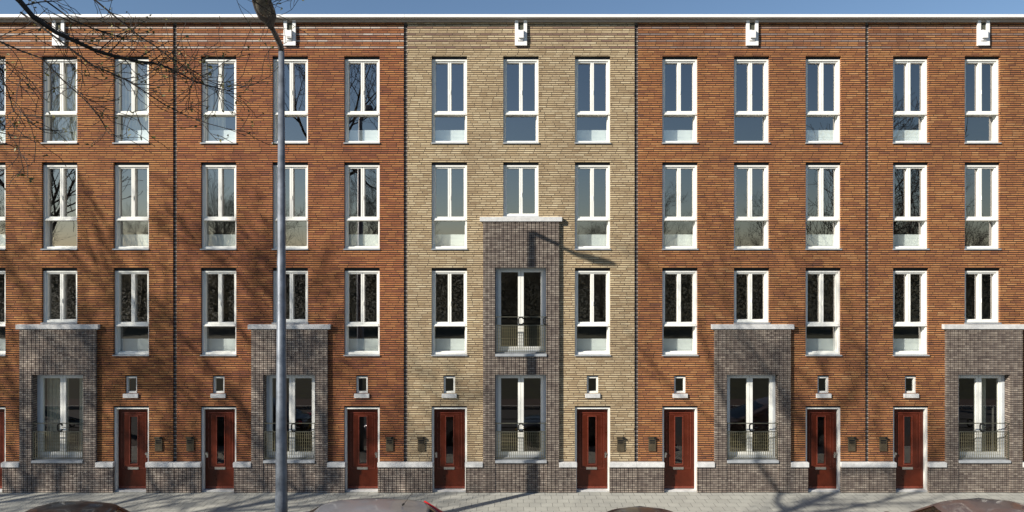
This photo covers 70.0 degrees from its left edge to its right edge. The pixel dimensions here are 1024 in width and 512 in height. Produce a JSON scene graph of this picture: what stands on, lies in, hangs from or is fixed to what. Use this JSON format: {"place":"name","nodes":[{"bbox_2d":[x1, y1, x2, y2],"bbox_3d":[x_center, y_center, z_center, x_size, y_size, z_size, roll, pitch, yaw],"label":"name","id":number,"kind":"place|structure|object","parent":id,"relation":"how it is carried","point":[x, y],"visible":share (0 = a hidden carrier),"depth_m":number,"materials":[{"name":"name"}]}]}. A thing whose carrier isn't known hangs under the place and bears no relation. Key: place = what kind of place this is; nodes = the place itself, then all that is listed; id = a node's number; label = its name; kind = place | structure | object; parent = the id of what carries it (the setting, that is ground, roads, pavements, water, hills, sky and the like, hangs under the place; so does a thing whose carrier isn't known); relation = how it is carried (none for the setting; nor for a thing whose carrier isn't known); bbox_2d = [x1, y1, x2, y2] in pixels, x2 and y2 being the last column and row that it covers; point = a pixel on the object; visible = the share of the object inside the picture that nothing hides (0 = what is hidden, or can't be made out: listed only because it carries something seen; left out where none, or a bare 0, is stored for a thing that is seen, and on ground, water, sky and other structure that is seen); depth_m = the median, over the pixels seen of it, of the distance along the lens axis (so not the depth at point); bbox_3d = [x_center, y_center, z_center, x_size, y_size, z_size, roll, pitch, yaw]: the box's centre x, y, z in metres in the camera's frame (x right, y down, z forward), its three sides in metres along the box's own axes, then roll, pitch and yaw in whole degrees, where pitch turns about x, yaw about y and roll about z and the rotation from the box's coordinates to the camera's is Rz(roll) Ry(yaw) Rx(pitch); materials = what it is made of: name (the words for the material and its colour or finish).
{"place":"outdoors","nodes":[
{"label":"outdoors","id":0,"kind":"place"},
{"bbox_2d":[25,500,129,511],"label":"parked car","id":1,"kind":"object","parent":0,"point":[78,506],"visible":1,"depth_m":14.75,"materials":[{"name":"black paint"}]},
{"bbox_2d":[0,14,176,492],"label":"row house","id":2,"kind":"structure","parent":0,"point":[88,319],"depth_m":20.00,"materials":[{"name":"red brick"}]},
{"bbox_2d":[0,57,4,143],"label":"window","id":3,"kind":"structure","parent":2,"relation":"in","point":[2,113],"depth_m":20.16,"materials":[{"name":"white paint"}]},
{"bbox_2d":[0,409,4,487],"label":"door","id":4,"kind":"structure","parent":2,"relation":"in","point":[2,411],"depth_m":20.15,"materials":[{"name":"paint"}]},
{"bbox_2d":[0,162,5,249],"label":"window","id":5,"kind":"structure","parent":2,"relation":"in","point":[2,164],"depth_m":20.10,"materials":[{"name":"white paint"}]},
{"bbox_2d":[0,268,5,355],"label":"window","id":6,"kind":"structure","parent":2,"relation":"in","point":[2,270],"depth_m":20.10,"materials":[{"name":"white paint"}]},
{"bbox_2d":[31,375,82,462],"bbox_3d":[-12.375,4.430,20.157,1.400,2.400,0.565,0,0,0],"label":"french window","id":7,"kind":"structure","parent":2,"relation":"in","point":[57,385],"depth_m":20.17,"materials":[{"name":"white paint"}]},
{"bbox_2d":[40,162,77,249],"bbox_3d":[-12.375,-1.368,20.120,0.994,2.401,0.310,0,0,0],"label":"window","id":8,"kind":"structure","parent":2,"relation":"in","point":[47,166],"depth_m":20.10,"materials":[{"name":"white paint"}]},
{"bbox_2d":[40,268,77,323],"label":"window","id":9,"kind":"structure","parent":2,"relation":"in","point":[46,271],"depth_m":20.10,"materials":[{"name":"white paint"}]},
{"bbox_2d":[41,57,77,143],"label":"window","id":10,"kind":"structure","parent":2,"relation":"in","point":[64,109],"depth_m":20.41,"materials":[{"name":"white paint"}]},
{"bbox_2d":[112,57,148,143],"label":"window","id":11,"kind":"structure","parent":2,"relation":"in","point":[128,97],"depth_m":20.34,"materials":[{"name":"white paint"}]},
{"bbox_2d":[112,162,148,249],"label":"window","id":12,"kind":"structure","parent":2,"relation":"in","point":[122,241],"depth_m":20.10,"materials":[{"name":"white paint"}]},
{"bbox_2d":[112,268,148,355],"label":"window","id":13,"kind":"structure","parent":2,"relation":"in","point":[123,347],"depth_m":20.10,"materials":[{"name":"white paint"}]},
{"bbox_2d":[123,376,138,397],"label":"small window","id":14,"kind":"structure","parent":2,"relation":"in","point":[127,377],"depth_m":20.06,"materials":[{"name":"white paint"}]},
{"bbox_2d":[119,409,147,487],"bbox_3d":[-10.415,5.303,20.142,0.854,2.205,0.125,0,0,0],"label":"door","id":15,"kind":"structure","parent":2,"relation":"in","point":[131,475],"depth_m":20.15,"materials":[{"name":"paint"}]},
{"bbox_2d":[0,0,306,189],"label":"bare tree","id":16,"kind":"object","parent":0,"point":[30,13],"visible":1,"depth_m":9.93,"materials":[{"name":"brown plant"}]},
{"bbox_2d":[172,14,406,492],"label":"row house","id":17,"kind":"structure","parent":0,"point":[346,195],"depth_m":20.00,"materials":[{"name":"red brick"}]},
{"bbox_2d":[210,376,225,397],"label":"small window","id":18,"kind":"structure","parent":17,"relation":"in","point":[215,377],"depth_m":20.06,"materials":[{"name":"white paint"}]},
{"bbox_2d":[200,57,236,143],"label":"window","id":19,"kind":"structure","parent":17,"relation":"in","point":[220,119],"depth_m":20.21,"materials":[{"name":"white paint"}]},
{"bbox_2d":[200,162,236,249],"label":"window","id":20,"kind":"structure","parent":17,"relation":"in","point":[209,241],"depth_m":20.10,"materials":[{"name":"white paint"}]},
{"bbox_2d":[200,268,236,355],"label":"window","id":21,"kind":"structure","parent":17,"relation":"in","point":[210,347],"depth_m":20.10,"materials":[{"name":"white paint"}]},
{"bbox_2d":[205,409,234,487],"bbox_3d":[-8.025,5.303,20.142,0.854,2.205,0.125,0,0,0],"label":"door","id":22,"kind":"structure","parent":17,"relation":"in","point":[217,475],"depth_m":20.15,"materials":[{"name":"paint"}]},
{"bbox_2d":[263,375,314,462],"bbox_3d":[-6.065,4.430,20.067,1.400,2.400,0.385,0,0,0],"label":"french window","id":23,"kind":"structure","parent":17,"relation":"in","point":[269,378],"depth_m":20.16,"materials":[{"name":"white paint"}]},
{"bbox_2d":[272,57,307,143],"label":"window","id":24,"kind":"structure","parent":17,"relation":"in","point":[287,60],"depth_m":20.10,"materials":[{"name":"white paint"}]},
{"bbox_2d":[272,162,307,249],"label":"window","id":25,"kind":"structure","parent":17,"relation":"in","point":[288,165],"depth_m":20.07,"materials":[{"name":"white paint"}]},
{"bbox_2d":[272,268,307,323],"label":"window","id":26,"kind":"structure","parent":17,"relation":"in","point":[291,271],"depth_m":20.07,"materials":[{"name":"white paint"}]},
{"bbox_2d":[343,57,379,143],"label":"window","id":27,"kind":"structure","parent":17,"relation":"in","point":[351,136],"depth_m":20.10,"materials":[{"name":"white paint"}]},
{"bbox_2d":[343,162,379,249],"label":"window","id":28,"kind":"structure","parent":17,"relation":"in","point":[352,241],"depth_m":20.10,"materials":[{"name":"white paint"}]},
{"bbox_2d":[343,268,379,355],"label":"window","id":29,"kind":"structure","parent":17,"relation":"in","point":[353,347],"depth_m":20.10,"materials":[{"name":"white paint"}]},
{"bbox_2d":[354,376,368,397],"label":"small window","id":30,"kind":"structure","parent":17,"relation":"in","point":[357,377],"depth_m":20.06,"materials":[{"name":"white paint"}]},
{"bbox_2d":[348,409,377,487],"bbox_3d":[-4.105,5.303,20.142,0.854,2.205,0.125,0,0,0],"label":"door","id":31,"kind":"structure","parent":17,"relation":"in","point":[360,475],"depth_m":20.15,"materials":[{"name":"paint"}]},
{"bbox_2d":[305,492,442,511],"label":"parked car","id":32,"kind":"object","parent":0,"point":[376,505],"visible":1,"depth_m":14.68,"materials":[{"name":"silver metal"}]},
{"bbox_2d":[0,492,1023,511],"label":"pavement","id":33,"kind":"structure","parent":0,"point":[541,502],"depth_m":19.30,"materials":[{"name":"concrete"}]},
{"bbox_2d":[252,0,287,511],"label":"street lamp","id":34,"kind":"object","parent":33,"relation":"on","point":[281,499],"visible":0.9,"depth_m":15.97,"materials":[{"name":"grey metal"}]},
{"bbox_2d":[0,0,1023,13],"label":"sky","id":35,"kind":"structure","parent":0,"point":[6,6],"materials":[{"name":"blue"}]},
{"bbox_2d":[405,14,637,492],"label":"row house","id":36,"kind":"structure","parent":0,"point":[522,253],"depth_m":20.00,"materials":[{"name":"yellow brick"}]},
{"bbox_2d":[431,57,466,143],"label":"window","id":37,"kind":"structure","parent":36,"relation":"in","point":[438,136],"depth_m":20.10,"materials":[{"name":"white paint"}]},
{"bbox_2d":[431,162,466,249],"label":"window","id":38,"kind":"structure","parent":36,"relation":"in","point":[439,241],"depth_m":20.10,"materials":[{"name":"white paint"}]},
{"bbox_2d":[431,268,466,355],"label":"window","id":39,"kind":"structure","parent":36,"relation":"in","point":[440,347],"depth_m":20.10,"materials":[{"name":"white paint"}]},
{"bbox_2d":[434,409,464,487],"bbox_3d":[-1.715,5.303,20.142,0.854,2.205,0.125,0,0,0],"label":"door","id":40,"kind":"structure","parent":36,"relation":"in","point":[446,475],"depth_m":20.15,"materials":[{"name":"paint"}]},
{"bbox_2d":[442,376,456,397],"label":"small window","id":41,"kind":"structure","parent":36,"relation":"in","point":[443,395],"depth_m":20.06,"materials":[{"name":"white paint"}]},
{"bbox_2d":[495,375,546,462],"bbox_3d":[0.245,4.430,20.067,1.400,2.400,0.385,0,0,0],"label":"french window","id":42,"kind":"structure","parent":36,"relation":"in","point":[520,453],"depth_m":20.16,"materials":[{"name":"white paint"}]},
{"bbox_2d":[495,268,546,355],"bbox_3d":[0.245,1.520,20.067,1.400,2.420,0.385,0,0,0],"label":"french window","id":43,"kind":"structure","parent":36,"relation":"in","point":[520,347],"depth_m":20.16,"materials":[{"name":"white paint"}]},
{"bbox_2d":[503,57,538,143],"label":"window","id":44,"kind":"structure","parent":36,"relation":"in","point":[506,60],"depth_m":20.10,"materials":[{"name":"white paint"}]},
{"bbox_2d":[503,162,538,216],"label":"window","id":45,"kind":"structure","parent":36,"relation":"in","point":[506,165],"depth_m":20.07,"materials":[{"name":"white paint"}]},
{"bbox_2d":[574,57,610,143],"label":"window","id":46,"kind":"structure","parent":36,"relation":"in","point":[581,136],"depth_m":20.10,"materials":[{"name":"white paint"}]},
{"bbox_2d":[574,162,610,249],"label":"window","id":47,"kind":"structure","parent":36,"relation":"in","point":[582,241],"depth_m":20.10,"materials":[{"name":"white paint"}]},
{"bbox_2d":[574,268,610,355],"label":"window","id":48,"kind":"structure","parent":36,"relation":"in","point":[583,347],"depth_m":20.10,"materials":[{"name":"white paint"}]},
{"bbox_2d":[577,409,607,487],"bbox_3d":[2.205,5.303,20.142,0.854,2.205,0.125,0,0,0],"label":"door","id":49,"kind":"structure","parent":36,"relation":"in","point":[589,475],"depth_m":20.15,"materials":[{"name":"paint"}]},
{"bbox_2d":[585,376,599,397],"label":"small window","id":50,"kind":"structure","parent":36,"relation":"in","point":[586,395],"depth_m":20.06,"materials":[{"name":"white paint"}]},
{"bbox_2d":[607,506,671,511],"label":"parked car","id":51,"kind":"object","parent":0,"point":[639,509],"visible":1,"depth_m":14.89,"materials":[{"name":"grey paint"}]},
{"bbox_2d":[636,14,869,492],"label":"row house","id":52,"kind":"structure","parent":0,"point":[752,253],"depth_m":20.00,"materials":[{"name":"red brick"}]},
{"bbox_2d":[664,409,693,487],"bbox_3d":[4.595,5.303,20.142,0.854,2.205,0.125,0,0,0],"label":"door","id":53,"kind":"structure","parent":52,"relation":"in","point":[676,475],"depth_m":20.15,"materials":[{"name":"paint"}]},
{"bbox_2d":[662,57,698,143],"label":"window","id":54,"kind":"structure","parent":52,"relation":"in","point":[668,136],"depth_m":20.10,"materials":[{"name":"white paint"}]},
{"bbox_2d":[662,162,698,249],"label":"window","id":55,"kind":"structure","parent":52,"relation":"in","point":[669,241],"depth_m":20.10,"materials":[{"name":"white paint"}]},
{"bbox_2d":[662,268,698,355],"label":"window","id":56,"kind":"structure","parent":52,"relation":"in","point":[670,347],"depth_m":20.10,"materials":[{"name":"white paint"}]},
{"bbox_2d":[673,376,687,397],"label":"small window","id":57,"kind":"structure","parent":52,"relation":"in","point":[674,395],"depth_m":20.06,"materials":[{"name":"white paint"}]},
{"bbox_2d":[734,57,769,143],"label":"window","id":58,"kind":"structure","parent":52,"relation":"in","point":[737,60],"depth_m":20.10,"materials":[{"name":"white paint"}]},
{"bbox_2d":[734,162,769,249],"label":"window","id":59,"kind":"structure","parent":52,"relation":"in","point":[737,165],"depth_m":20.09,"materials":[{"name":"white paint"}]},
{"bbox_2d":[734,268,769,323],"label":"window","id":60,"kind":"structure","parent":52,"relation":"in","point":[749,271],"depth_m":20.09,"materials":[{"name":"white paint"}]},
{"bbox_2d":[727,375,778,462],"bbox_3d":[6.555,4.430,20.067,1.400,2.400,0.385,0,0,0],"label":"french window","id":61,"kind":"structure","parent":52,"relation":"in","point":[749,378],"depth_m":20.16,"materials":[{"name":"white paint"}]},
{"bbox_2d":[807,409,836,487],"bbox_3d":[8.515,5.303,20.142,0.854,2.205,0.125,0,0,0],"label":"door","id":62,"kind":"structure","parent":52,"relation":"in","point":[820,475],"depth_m":20.15,"materials":[{"name":"paint"}]},
{"bbox_2d":[805,57,841,143],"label":"window","id":63,"kind":"structure","parent":52,"relation":"in","point":[812,136],"depth_m":20.10,"materials":[{"name":"white paint"}]},
{"bbox_2d":[805,162,841,249],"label":"window","id":64,"kind":"structure","parent":52,"relation":"in","point":[813,241],"depth_m":20.10,"materials":[{"name":"white paint"}]},
{"bbox_2d":[805,268,841,355],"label":"window","id":65,"kind":"structure","parent":52,"relation":"in","point":[814,347],"depth_m":20.10,"materials":[{"name":"white paint"}]},
{"bbox_2d":[816,376,831,397],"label":"small window","id":66,"kind":"structure","parent":52,"relation":"in","point":[826,377],"depth_m":20.06,"materials":[{"name":"white paint"}]},
{"bbox_2d":[867,14,1023,492],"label":"row house","id":67,"kind":"structure","parent":0,"point":[945,253],"depth_m":20.00,"materials":[{"name":"brick"}]},
{"bbox_2d":[894,409,922,487],"bbox_3d":[10.905,5.303,20.142,0.854,2.205,0.125,0,0,0],"label":"door","id":68,"kind":"structure","parent":67,"relation":"in","point":[908,475],"depth_m":20.15,"materials":[{"name":"paint"}]},
{"bbox_2d":[903,376,918,397],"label":"small window","id":69,"kind":"structure","parent":67,"relation":"in","point":[913,377],"depth_m":20.06,"materials":[{"name":"white paint"}]},
{"bbox_2d":[893,57,929,143],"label":"window","id":70,"kind":"structure","parent":67,"relation":"in","point":[899,136],"depth_m":20.10,"materials":[{"name":"white paint"}]},
{"bbox_2d":[893,162,929,249],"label":"window","id":71,"kind":"structure","parent":67,"relation":"in","point":[900,241],"depth_m":20.10,"materials":[{"name":"white paint"}]},
{"bbox_2d":[893,268,929,355],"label":"window","id":72,"kind":"structure","parent":67,"relation":"in","point":[901,347],"depth_m":20.10,"materials":[{"name":"white paint"}]},
{"bbox_2d":[964,57,1001,143],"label":"window","id":73,"kind":"structure","parent":67,"relation":"in","point":[978,61],"depth_m":20.10,"materials":[{"name":"white paint"}]},
{"bbox_2d":[964,162,1001,249],"bbox_3d":[12.865,-1.368,20.120,0.994,2.401,0.310,0,0,0],"label":"window","id":74,"kind":"structure","parent":67,"relation":"in","point":[978,166],"depth_m":20.10,"materials":[{"name":"white paint"}]},
{"bbox_2d":[964,268,1001,323],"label":"window","id":75,"kind":"structure","parent":67,"relation":"in","point":[978,271],"depth_m":20.10,"materials":[{"name":"white paint"}]},
{"bbox_2d":[958,375,1010,462],"bbox_3d":[12.865,4.430,20.157,1.400,2.400,0.564,0,0,0],"label":"french window","id":76,"kind":"structure","parent":67,"relation":"in","point":[979,380],"depth_m":20.16,"materials":[{"name":"white paint"}]},
{"bbox_2d":[885,498,1023,511],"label":"parked car","id":77,"kind":"object","parent":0,"point":[977,505],"visible":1,"depth_m":14.77,"materials":[{"name":"red paint"}]}
]}

